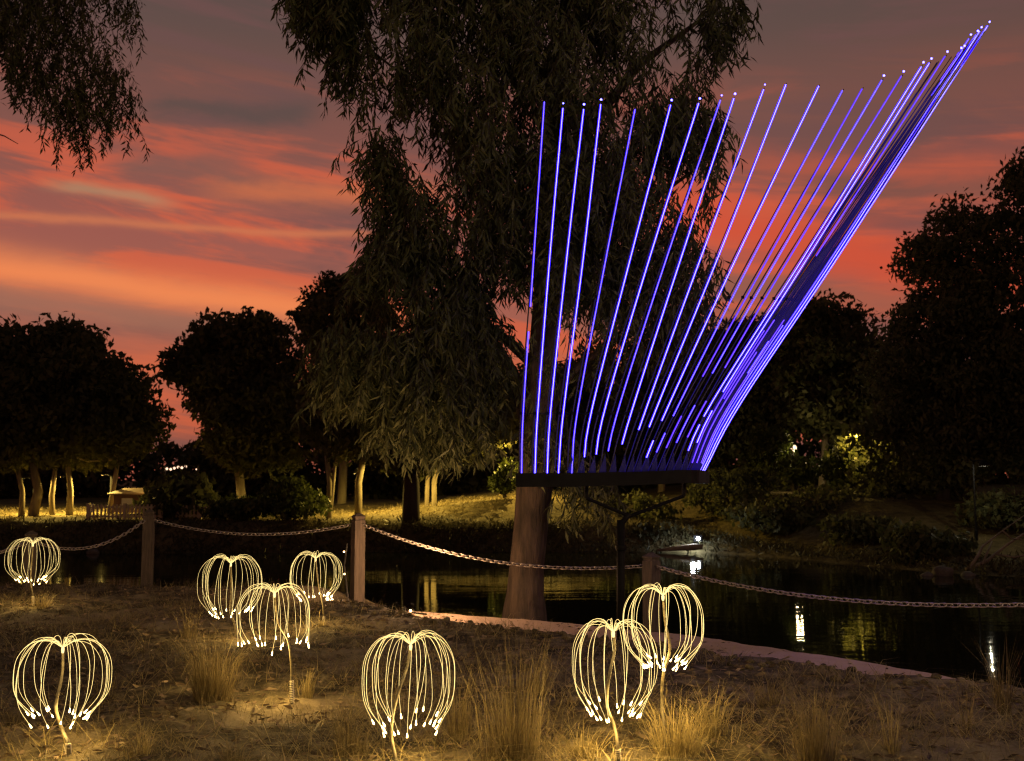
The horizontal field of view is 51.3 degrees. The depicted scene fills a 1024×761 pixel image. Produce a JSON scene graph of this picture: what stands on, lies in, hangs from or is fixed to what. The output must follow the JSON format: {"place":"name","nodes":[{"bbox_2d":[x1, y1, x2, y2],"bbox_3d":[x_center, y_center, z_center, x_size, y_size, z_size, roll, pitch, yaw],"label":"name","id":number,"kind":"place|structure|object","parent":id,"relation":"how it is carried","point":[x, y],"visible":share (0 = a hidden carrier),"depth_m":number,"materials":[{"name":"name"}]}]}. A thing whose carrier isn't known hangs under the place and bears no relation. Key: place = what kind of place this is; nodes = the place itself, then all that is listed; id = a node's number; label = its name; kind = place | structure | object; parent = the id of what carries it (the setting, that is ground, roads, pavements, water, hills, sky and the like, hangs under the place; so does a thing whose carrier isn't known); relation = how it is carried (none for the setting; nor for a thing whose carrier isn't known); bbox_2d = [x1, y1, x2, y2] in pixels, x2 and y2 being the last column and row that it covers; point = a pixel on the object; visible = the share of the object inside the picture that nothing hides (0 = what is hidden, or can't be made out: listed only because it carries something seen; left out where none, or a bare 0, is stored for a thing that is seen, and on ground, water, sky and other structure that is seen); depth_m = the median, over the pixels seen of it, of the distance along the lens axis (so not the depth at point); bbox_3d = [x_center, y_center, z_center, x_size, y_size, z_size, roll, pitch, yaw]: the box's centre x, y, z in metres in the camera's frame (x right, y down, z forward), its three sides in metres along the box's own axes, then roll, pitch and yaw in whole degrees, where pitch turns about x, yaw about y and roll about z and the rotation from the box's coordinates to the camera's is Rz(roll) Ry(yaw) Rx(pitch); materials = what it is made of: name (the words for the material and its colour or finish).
{"place":"outdoors","nodes":[
{"label":"outdoors","id":0,"kind":"place"},
{"bbox_2d":[0,578,1023,760],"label":"ground","id":1,"kind":"structure","parent":0,"point":[275,695],"depth_m":7.79,"materials":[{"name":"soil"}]},
{"bbox_2d":[0,697,44,726],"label":"grass tussock","id":2,"kind":"object","parent":1,"relation":"on","point":[13,720],"depth_m":6.54,"materials":[{"name":"plant"}]},
{"bbox_2d":[22,531,37,591],"bbox_3d":[-6.338,2.398,14.040,0.160,0.836,0.154,2,-6,-20],"label":"fence post","id":3,"kind":"object","parent":1,"relation":"on","point":[32,535],"visible":0.86,"depth_m":13.97,"materials":[{"name":"wood"}]},
{"bbox_2d":[0,542,26,553],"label":"chain","id":4,"kind":"object","parent":3,"relation":"attached to","point":[13,547],"visible":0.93,"depth_m":13.79,"materials":[{"name":"metal"}]},
{"bbox_2d":[4,537,58,606],"bbox_3d":[-5.548,2.233,12.342,0.565,0.837,0.583,0,-5,0],"label":"flower lamp","id":5,"kind":"object","parent":1,"relation":"on","point":[33,600],"visible":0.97,"depth_m":12.33,"materials":[{"name":"grey"}]},
{"bbox_2d":[31,591,57,608],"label":"grass tussock","id":6,"kind":"object","parent":1,"relation":"on","point":[41,605],"depth_m":12.13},
{"bbox_2d":[13,633,111,756],"bbox_3d":[-2.425,1.711,5.724,0.479,0.677,0.465,-2,-6,21],"label":"flower lamp","id":7,"kind":"object","parent":1,"relation":"on","point":[66,738],"visible":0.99,"depth_m":5.72,"materials":[{"name":"grey"}]},
{"bbox_2d":[0,0,153,175],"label":"overhanging gum tree","id":8,"kind":"object","parent":1,"relation":"on","point":[29,11],"visible":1,"depth_m":19.32,"materials":[{"name":"green plant"}]},
{"bbox_2d":[89,666,131,701],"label":"grass tussock","id":9,"kind":"object","parent":1,"relation":"on","point":[97,690],"depth_m":7.38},
{"bbox_2d":[141,509,154,585],"bbox_3d":[-5.392,2.660,15.817,0.171,1.490,0.164,1,-5,-10],"label":"fence post","id":10,"kind":"object","parent":1,"relation":"on","point":[148,539],"visible":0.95,"depth_m":15.77,"materials":[{"name":"wood"}]},
{"bbox_2d":[38,519,144,549],"bbox_3d":[-5.873,2.171,14.962,0.041,0.388,1.884,-3,-6,27],"label":"chain","id":11,"kind":"object","parent":10,"relation":"hanging from","point":[115,538],"visible":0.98,"depth_m":15.01,"materials":[{"name":"metal"}]},
{"bbox_2d":[154,519,351,535],"bbox_3d":[-3.770,2.118,15.321,3.310,0.221,0.041,-2,-6,18],"label":"chain","id":12,"kind":"object","parent":10,"relation":"attached to","point":[178,526],"visible":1,"depth_m":15.28,"materials":[{"name":"metal"}]},
{"bbox_2d":[106,715,194,759],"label":"grass tussock","id":13,"kind":"object","parent":1,"relation":"on","point":[137,744],"depth_m":5.66,"materials":[{"name":"plant"}]},
{"bbox_2d":[163,602,208,638],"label":"grass tussock","id":14,"kind":"object","parent":1,"relation":"on","point":[185,633],"depth_m":10.16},
{"bbox_2d":[153,616,269,703],"bbox_3d":[-1.903,1.866,7.191,1.244,0.622,1.429,-4,-7,38],"label":"grass tussock","id":15,"kind":"object","parent":1,"relation":"on","point":[212,687],"depth_m":7.09,"materials":[{"name":"plant"}]},
{"bbox_2d":[197,554,261,636],"bbox_3d":[-2.607,2.024,9.876,0.577,0.825,0.589,0,-5,0],"label":"flower lamp","id":16,"kind":"object","parent":1,"relation":"on","point":[230,569],"visible":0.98,"depth_m":9.88,"materials":[{"name":"grey"}]},
{"bbox_2d":[214,727,260,760],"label":"grass tussock","id":17,"kind":"object","parent":1,"relation":"on","point":[224,756],"depth_m":5.68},
{"bbox_2d":[236,583,309,703],"bbox_3d":[-1.636,1.822,7.306,0.494,0.857,0.504,0,-5,0],"label":"flower lamp","id":18,"kind":"object","parent":1,"relation":"on","point":[291,681],"visible":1,"depth_m":7.30,"materials":[{"name":"grey"}]},
{"bbox_2d":[287,662,328,698],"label":"grass tussock","id":19,"kind":"object","parent":1,"relation":"on","point":[305,694],"depth_m":7.58,"materials":[{"name":"plant"}]},
{"bbox_2d":[290,550,341,624],"bbox_3d":[-1.976,2.124,10.726,0.534,0.814,0.565,0,-5,0],"label":"flower lamp","id":20,"kind":"object","parent":1,"relation":"on","point":[315,557],"visible":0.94,"depth_m":10.74,"materials":[{"name":"grey"}]},
{"bbox_2d":[311,617,334,627],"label":"grass tussock","id":21,"kind":"object","parent":1,"relation":"on","point":[321,623],"depth_m":10.61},
{"bbox_2d":[298,543,348,601],"bbox_3d":[-2.320,2.605,13.661,0.626,0.922,1.932,0,-5,0],"label":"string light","id":22,"kind":"object","parent":1,"relation":"on","point":[345,552],"visible":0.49,"depth_m":14.58,"materials":[{"name":"grey"}]},
{"bbox_2d":[284,698,405,757],"bbox_3d":[-0.926,1.938,5.990,0.723,0.373,0.748,-2,-6,23],"label":"grass tussock","id":23,"kind":"object","parent":1,"relation":"on","point":[344,743],"depth_m":5.89,"materials":[{"name":"plant"}]},
{"bbox_2d":[350,513,365,601],"bbox_3d":[-2.128,2.460,14.731,0.153,1.250,0.179,3,-6,-30],"label":"fence post","id":24,"kind":"object","parent":1,"relation":"on","point":[357,577],"visible":0.95,"depth_m":14.68,"materials":[{"name":"wood"}]},
{"bbox_2d":[362,523,641,569],"bbox_3d":[-0.253,2.125,13.666,4.216,0.502,0.041,-3,-6,30],"label":"chain","id":25,"kind":"object","parent":24,"relation":"attached to","point":[465,556],"visible":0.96,"depth_m":13.62,"materials":[{"name":"metal"}]},
{"bbox_2d":[362,630,454,760],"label":"flower lamp","id":26,"kind":"object","parent":1,"relation":"on","point":[392,714],"visible":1,"depth_m":5.43,"materials":[{"name":"yellow"}]},
{"bbox_2d":[421,654,499,741],"bbox_3d":[-0.392,1.846,6.245,0.684,0.531,0.680,2,-6,-22],"label":"grass tussock","id":27,"kind":"object","parent":1,"relation":"on","point":[454,722],"depth_m":6.14,"materials":[{"name":"plant"}]},
{"bbox_2d":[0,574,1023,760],"bbox_3d":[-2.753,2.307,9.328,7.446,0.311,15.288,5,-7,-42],"label":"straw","id":28,"kind":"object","parent":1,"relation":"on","point":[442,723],"visible":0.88,"depth_m":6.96,"materials":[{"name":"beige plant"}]},
{"bbox_2d":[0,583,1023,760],"bbox_3d":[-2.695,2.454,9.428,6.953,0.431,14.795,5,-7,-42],"label":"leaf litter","id":29,"kind":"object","parent":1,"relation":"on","point":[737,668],"visible":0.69,"depth_m":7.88,"materials":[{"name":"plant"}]},
{"bbox_2d":[271,0,763,620],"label":"weeping gum tree","id":30,"kind":"object","parent":1,"relation":"on","point":[391,396],"visible":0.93,"depth_m":14.70,"materials":[{"name":"green plant"}]},
{"bbox_2d":[413,621,666,760],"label":"grass tussock","id":31,"kind":"object","parent":1,"relation":"on","point":[517,732],"depth_m":5.54,"materials":[{"name":"plant"}]},
{"bbox_2d":[513,637,608,694],"bbox_3d":[0.363,2.035,7.660,0.806,0.424,0.425,4,-6,-34],"label":"grass tussock","id":32,"kind":"object","parent":1,"relation":"on","point":[543,679],"depth_m":7.55,"materials":[{"name":"plant"}]},
{"bbox_2d":[541,712,633,760],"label":"grass tussock","id":33,"kind":"object","parent":1,"relation":"on","point":[584,746],"depth_m":5.68,"materials":[{"name":"plant"}]},
{"bbox_2d":[572,618,657,760],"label":"flower lamp","id":34,"kind":"object","parent":1,"relation":"on","point":[618,749],"visible":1,"depth_m":5.54,"materials":[{"name":"yellow"}]},
{"bbox_2d":[276,600,1023,702],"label":"clods","id":35,"kind":"object","parent":1,"relation":"on","point":[747,666],"visible":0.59,"depth_m":9.23,"materials":[{"name":"soil"}]},
{"bbox_2d":[642,552,660,631],"bbox_3d":[1.641,2.547,12.517,0.152,1.046,0.203,4,-7,-40],"label":"fence post","id":36,"kind":"object","parent":1,"relation":"on","point":[651,573],"visible":0.95,"depth_m":12.47,"materials":[{"name":"wood"}]},
{"bbox_2d":[623,583,703,757],"bbox_3d":[0.850,1.640,5.964,0.452,0.994,0.462,0,-5,0],"label":"flower lamp","id":37,"kind":"object","parent":1,"relation":"on","point":[666,662],"visible":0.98,"depth_m":5.97,"materials":[{"name":"yellow"}]},
{"bbox_2d":[587,685,779,760],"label":"grass tussock","id":38,"kind":"object","parent":1,"relation":"on","point":[675,747],"depth_m":5.87,"materials":[{"name":"plant"}]},
{"bbox_2d":[677,666,759,738],"bbox_3d":[1.200,1.885,6.135,0.582,0.394,0.822,-1,-5,13],"label":"grass tussock","id":39,"kind":"object","parent":1,"relation":"on","point":[706,719],"depth_m":6.19,"materials":[{"name":"plant"}]},
{"bbox_2d":[516,21,990,640],"bbox_3d":[3.187,-0.956,12.479,6.780,7.943,1.704,1,-5,-12],"label":"light sculpture","id":40,"kind":"object","parent":1,"relation":"on","point":[758,351],"visible":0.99,"depth_m":11.51,"materials":[{"name":"plastic"}]},
{"bbox_2d":[737,664,799,708],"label":"grass tussock","id":41,"kind":"object","parent":1,"relation":"on","point":[767,700],"depth_m":6.87,"materials":[{"name":"plant"}]},
{"bbox_2d":[702,667,878,760],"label":"grass tussock","id":42,"kind":"object","parent":1,"relation":"on","point":[816,751],"depth_m":5.62,"materials":[{"name":"plant"}]},
{"bbox_2d":[855,676,922,753],"bbox_3d":[2.047,1.864,6.000,0.487,0.436,0.575,3,-6,-26],"label":"grass tussock","id":43,"kind":"object","parent":1,"relation":"on","point":[892,743],"depth_m":5.92,"materials":[{"name":"plant"}]},
{"bbox_2d":[935,665,999,735],"bbox_3d":[2.666,1.899,6.284,0.601,0.408,0.447,2,-6,-19],"label":"grass tussock","id":44,"kind":"object","parent":1,"relation":"on","point":[970,721],"depth_m":6.26,"materials":[{"name":"plant"}]},
{"bbox_2d":[975,639,1023,714],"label":"grass tussock","id":45,"kind":"object","parent":1,"relation":"on","point":[1001,700],"depth_m":6.86,"materials":[{"name":"plant"}]},
{"bbox_2d":[0,552,1023,687],"bbox_3d":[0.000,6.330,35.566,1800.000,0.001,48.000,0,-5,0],"label":"water","id":46,"kind":"structure","parent":0,"point":[934,639],"depth_m":28.56,"materials":[{"name":"black liquid"}]},
{"bbox_2d":[657,544,702,550],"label":"fallen log","id":47,"kind":"object","parent":46,"relation":"on","point":[688,547],"visible":1,"depth_m":44.04,"materials":[{"name":"brown wood"}]},
{"bbox_2d":[920,572,934,575],"bbox_3d":[13.059,6.154,33.565,0.450,0.271,0.320,-1,-5,14],"label":"shore rock","id":48,"kind":"object","parent":46,"relation":"in","point":[927,574],"visible":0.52,"depth_m":33.49,"materials":[{"name":"stone"}]},
{"bbox_2d":[931,565,953,575],"bbox_3d":[13.564,6.037,33.603,0.673,0.410,0.502,0,-5,0],"label":"shore rock","id":49,"kind":"object","parent":46,"relation":"in","point":[941,570],"visible":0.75,"depth_m":33.43,"materials":[{"name":"stone"}]},
{"bbox_2d":[0,480,1023,576],"bbox_3d":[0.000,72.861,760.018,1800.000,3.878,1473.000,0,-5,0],"label":"riverbank","id":50,"kind":"structure","parent":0,"point":[932,513],"depth_m":45.39,"materials":[{"name":"green plant"}]},
{"bbox_2d":[22,473,30,477],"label":"park light","id":51,"kind":"object","parent":50,"relation":"on","point":[26,475],"visible":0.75,"depth_m":52.98,"materials":[{"name":"black paint"}]},
{"bbox_2d":[0,313,77,515],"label":"shade tree","id":52,"kind":"object","parent":50,"relation":"on","point":[16,455],"visible":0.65,"depth_m":50.54,"materials":[{"name":"green plant"}]},
{"bbox_2d":[58,472,65,476],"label":"park light","id":53,"kind":"object","parent":50,"relation":"on","point":[62,474],"visible":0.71,"depth_m":53.97,"materials":[{"name":"black paint"}]},
{"bbox_2d":[0,311,178,514],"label":"shade tree","id":54,"kind":"object","parent":50,"relation":"on","point":[112,411],"visible":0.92,"depth_m":51.35,"materials":[{"name":"green plant"}]},
{"bbox_2d":[100,470,111,489],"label":"park light","id":55,"kind":"object","parent":50,"relation":"on","point":[104,472],"visible":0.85,"depth_m":54.30,"materials":[{"name":"black paint"}]},
{"bbox_2d":[86,503,162,519],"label":"picket fence","id":56,"kind":"object","parent":50,"relation":"on","point":[125,507],"visible":0.75,"depth_m":47.22,"materials":[{"name":"beige paint"}]},
{"bbox_2d":[107,488,158,512],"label":"shed","id":57,"kind":"structure","parent":50,"relation":"on","point":[124,495],"depth_m":50.89,"materials":[{"name":"beige paint"}]},
{"bbox_2d":[122,498,131,504],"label":"window","id":58,"kind":"structure","parent":57,"relation":"in","point":[124,500],"depth_m":50.85,"materials":[{"name":"white paint"}]},
{"bbox_2d":[130,465,220,520],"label":"round bush","id":59,"kind":"object","parent":50,"relation":"on","point":[176,492],"visible":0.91,"depth_m":47.72,"materials":[{"name":"green plant"}]},
{"bbox_2d":[164,464,198,475],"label":"string of lamps","id":60,"kind":"object","parent":50,"relation":"on","point":[165,469],"visible":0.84,"depth_m":63.76,"materials":[{"name":"grey"}]},
{"bbox_2d":[175,505,208,518],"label":"picket fence","id":61,"kind":"object","parent":50,"relation":"on","point":[198,515],"visible":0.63,"depth_m":47.60,"materials":[{"name":"beige paint"}]},
{"bbox_2d":[151,305,315,500],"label":"shade tree","id":62,"kind":"object","parent":50,"relation":"on","point":[232,375],"visible":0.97,"depth_m":55.45,"materials":[{"name":"green plant"}]},
{"bbox_2d":[200,492,266,521],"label":"leafy bush","id":63,"kind":"object","parent":50,"relation":"on","point":[229,508],"visible":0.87,"depth_m":46.60,"materials":[{"name":"green plant"}]},
{"bbox_2d":[243,473,332,519],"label":"leafy bush","id":64,"kind":"object","parent":50,"relation":"on","point":[289,498],"visible":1,"depth_m":46.51,"materials":[{"name":"green plant"}]},
{"bbox_2d":[288,350,374,517],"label":"park tree","id":65,"kind":"object","parent":50,"relation":"on","point":[348,436],"visible":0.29,"depth_m":48.59,"materials":[{"name":"green plant"}]},
{"bbox_2d":[285,266,402,503],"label":"shade tree","id":66,"kind":"object","parent":50,"relation":"on","point":[312,315],"visible":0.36,"depth_m":65.19,"materials":[{"name":"green plant"}]},
{"bbox_2d":[0,491,746,542],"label":"bank grass","id":67,"kind":"structure","parent":50,"relation":"on","point":[390,508],"depth_m":50.43,"materials":[{"name":"plant"}]},
{"bbox_2d":[354,328,452,513],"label":"park tree","id":68,"kind":"object","parent":50,"relation":"on","point":[358,491],"depth_m":50.63,"materials":[{"name":"green plant"}]},
{"bbox_2d":[361,435,461,522],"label":"tree","id":69,"kind":"object","parent":50,"relation":"on","point":[411,503],"visible":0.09,"depth_m":46.37,"materials":[{"name":"green plant"}]},
{"bbox_2d":[425,396,520,506],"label":"park tree","id":70,"kind":"object","parent":50,"relation":"on","point":[513,422],"visible":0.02,"depth_m":53.60,"materials":[{"name":"green plant"}]},
{"bbox_2d":[487,456,518,497],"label":"leafy bush","id":71,"kind":"object","parent":50,"relation":"on","point":[502,486],"visible":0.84,"depth_m":50.99,"materials":[{"name":"green plant"}]},
{"bbox_2d":[0,317,1023,499],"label":"woods","id":72,"kind":"object","parent":50,"relation":"on","point":[375,484],"visible":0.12,"depth_m":81.74,"materials":[{"name":"green plant"}]},
{"bbox_2d":[0,515,1023,577],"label":"undergrowth","id":73,"kind":"object","parent":50,"relation":"on","point":[740,541],"visible":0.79,"depth_m":44.73,"materials":[{"name":"plant"}]},
{"bbox_2d":[497,361,629,492],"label":"shade tree","id":74,"kind":"object","parent":50,"relation":"on","point":[584,399],"visible":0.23,"depth_m":74.42,"materials":[{"name":"green plant"}]},
{"bbox_2d":[602,489,684,521],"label":"waterside bush","id":75,"kind":"object","parent":50,"relation":"on","point":[641,503],"visible":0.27,"depth_m":50.68,"materials":[{"name":"green plant"}]},
{"bbox_2d":[592,329,710,491],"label":"shade tree","id":76,"kind":"object","parent":50,"relation":"on","point":[620,450],"visible":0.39,"depth_m":70.45,"materials":[{"name":"green plant"}]},
{"bbox_2d":[630,520,673,541],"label":"waterside bush","id":77,"kind":"object","parent":50,"relation":"on","point":[661,532],"visible":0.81,"depth_m":45.46,"materials":[{"name":"green plant"}]},
{"bbox_2d":[693,535,701,543],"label":"floodlight","id":78,"kind":"object","parent":50,"relation":"on","point":[698,537],"visible":1,"depth_m":44.81,"materials":[{"name":"black paint"}]},
{"bbox_2d":[681,465,790,521],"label":"waterside bush","id":79,"kind":"object","parent":50,"relation":"on","point":[734,483],"visible":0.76,"depth_m":51.02,"materials":[{"name":"green plant"}]},
{"bbox_2d":[677,312,796,463],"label":"shade tree","id":80,"kind":"object","parent":50,"relation":"on","point":[759,391],"visible":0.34,"depth_m":64.64,"materials":[{"name":"green plant"}]},
{"bbox_2d":[683,403,805,490],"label":"waterside bush","id":81,"kind":"object","parent":50,"relation":"on","point":[731,450],"visible":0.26,"depth_m":63.09,"materials":[{"name":"green plant"}]},
{"bbox_2d":[719,495,819,535],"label":"waterside bush","id":82,"kind":"object","parent":50,"relation":"on","point":[776,525],"visible":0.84,"depth_m":45.00,"materials":[{"name":"green plant"}]},
{"bbox_2d":[745,421,796,489],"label":"leafy bush","id":83,"kind":"object","parent":50,"relation":"on","point":[779,441],"visible":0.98,"depth_m":56.59,"materials":[{"name":"green plant"}]},
{"bbox_2d":[726,492,842,537],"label":"waterside bush","id":84,"kind":"object","parent":50,"relation":"on","point":[824,504],"visible":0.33,"depth_m":45.61,"materials":[{"name":"green plant"}]},
{"bbox_2d":[774,452,825,492],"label":"leafy bush","id":85,"kind":"object","parent":50,"relation":"on","point":[796,470],"visible":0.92,"depth_m":55.40,"materials":[{"name":"green plant"}]},
{"bbox_2d":[760,288,898,488],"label":"shade tree","id":86,"kind":"object","parent":50,"relation":"on","point":[822,340],"visible":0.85,"depth_m":60.83,"materials":[{"name":"green plant"}]},
{"bbox_2d":[810,447,862,490],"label":"leafy bush","id":87,"kind":"object","parent":50,"relation":"on","point":[834,468],"visible":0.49,"depth_m":54.34,"materials":[{"name":"green plant"}]},
{"bbox_2d":[789,482,883,508],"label":"waterside bush","id":88,"kind":"object","parent":50,"relation":"on","point":[843,495],"visible":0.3,"depth_m":48.05,"materials":[{"name":"green plant"}]},
{"bbox_2d":[816,509,901,548],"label":"waterside bush","id":89,"kind":"object","parent":50,"relation":"on","point":[849,526],"visible":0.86,"depth_m":40.80,"materials":[{"name":"green plant"}]},
{"bbox_2d":[823,405,922,488],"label":"waterside bush","id":90,"kind":"object","parent":50,"relation":"on","point":[851,446],"visible":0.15,"depth_m":51.99,"materials":[{"name":"green plant"}]},
{"bbox_2d":[851,462,926,493],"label":"waterside bush","id":91,"kind":"object","parent":50,"relation":"on","point":[856,484],"visible":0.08,"depth_m":50.91,"materials":[{"name":"green plant"}]},
{"bbox_2d":[839,468,972,499],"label":"waterside bush","id":92,"kind":"object","parent":50,"relation":"on","point":[891,490],"visible":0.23,"depth_m":49.41,"materials":[{"name":"green plant"}]},
{"bbox_2d":[876,516,978,564],"bbox_3d":[14.578,5.727,37.539,3.092,1.905,3.033,2,-6,-22],"label":"waterside bush","id":93,"kind":"object","parent":50,"relation":"on","point":[908,539],"visible":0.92,"depth_m":36.99,"materials":[{"name":"green plant"}]},
{"bbox_2d":[851,187,1023,499],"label":"gum tree","id":94,"kind":"object","parent":50,"relation":"on","point":[954,433],"visible":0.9,"depth_m":47.05,"materials":[{"name":"green plant"}]},
{"bbox_2d":[961,571,975,575],"bbox_3d":[14.363,6.148,33.577,0.483,0.282,0.340,2,-6,-17],"label":"shore rock","id":95,"kind":"object","parent":50,"relation":"on","point":[967,573],"visible":0.54,"depth_m":33.50,"materials":[{"name":"stone"}]},
{"bbox_2d":[934,146,1023,489],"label":"gum tree","id":96,"kind":"object","parent":50,"relation":"on","point":[1009,420],"visible":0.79,"depth_m":45.56,"materials":[{"name":"green plant"}]},
{"bbox_2d":[972,459,989,540],"bbox_3d":[17.245,4.420,39.247,0.400,3.047,1.165,0,-5,0],"label":"park light","id":97,"kind":"object","parent":50,"relation":"on","point":[983,462],"visible":0.99,"depth_m":39.65,"materials":[{"name":"black paint"}]},
{"bbox_2d":[952,485,1023,532],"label":"waterside bush","id":98,"kind":"object","parent":50,"relation":"on","point":[1001,508],"visible":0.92,"depth_m":40.96,"materials":[{"name":"green plant"}]},
{"bbox_2d":[965,516,1023,570],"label":"fallen branch","id":99,"kind":"object","parent":50,"relation":"on","point":[984,561],"visible":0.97,"depth_m":35.09,"materials":[{"name":"brown wood"}]},
{"bbox_2d":[0,0,1023,480],"label":"sky","id":100,"kind":"structure","parent":0,"point":[236,204],"materials":[{"name":"orange"}]},
{"bbox_2d":[408,611,967,680],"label":"path","id":101,"kind":"structure","parent":0,"point":[778,653],"depth_m":11.52,"materials":[{"name":"concrete"}]},
{"bbox_2d":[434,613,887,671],"bbox_3d":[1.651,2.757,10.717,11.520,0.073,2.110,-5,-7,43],"label":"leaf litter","id":102,"kind":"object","parent":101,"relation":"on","point":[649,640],"visible":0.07,"depth_m":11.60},
{"bbox_3d":[4.993,2.120,8.339,0.212,1.119,0.212,0,-5,0],"label":"fence post","id":103,"kind":"object","parent":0,"visible":0},
{"bbox_2d":[655,565,1023,607],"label":"chain","id":104,"kind":"object","parent":103,"relation":"hanging from","point":[875,601],"visible":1,"depth_m":10.46,"materials":[{"name":"metal"}]}
]}

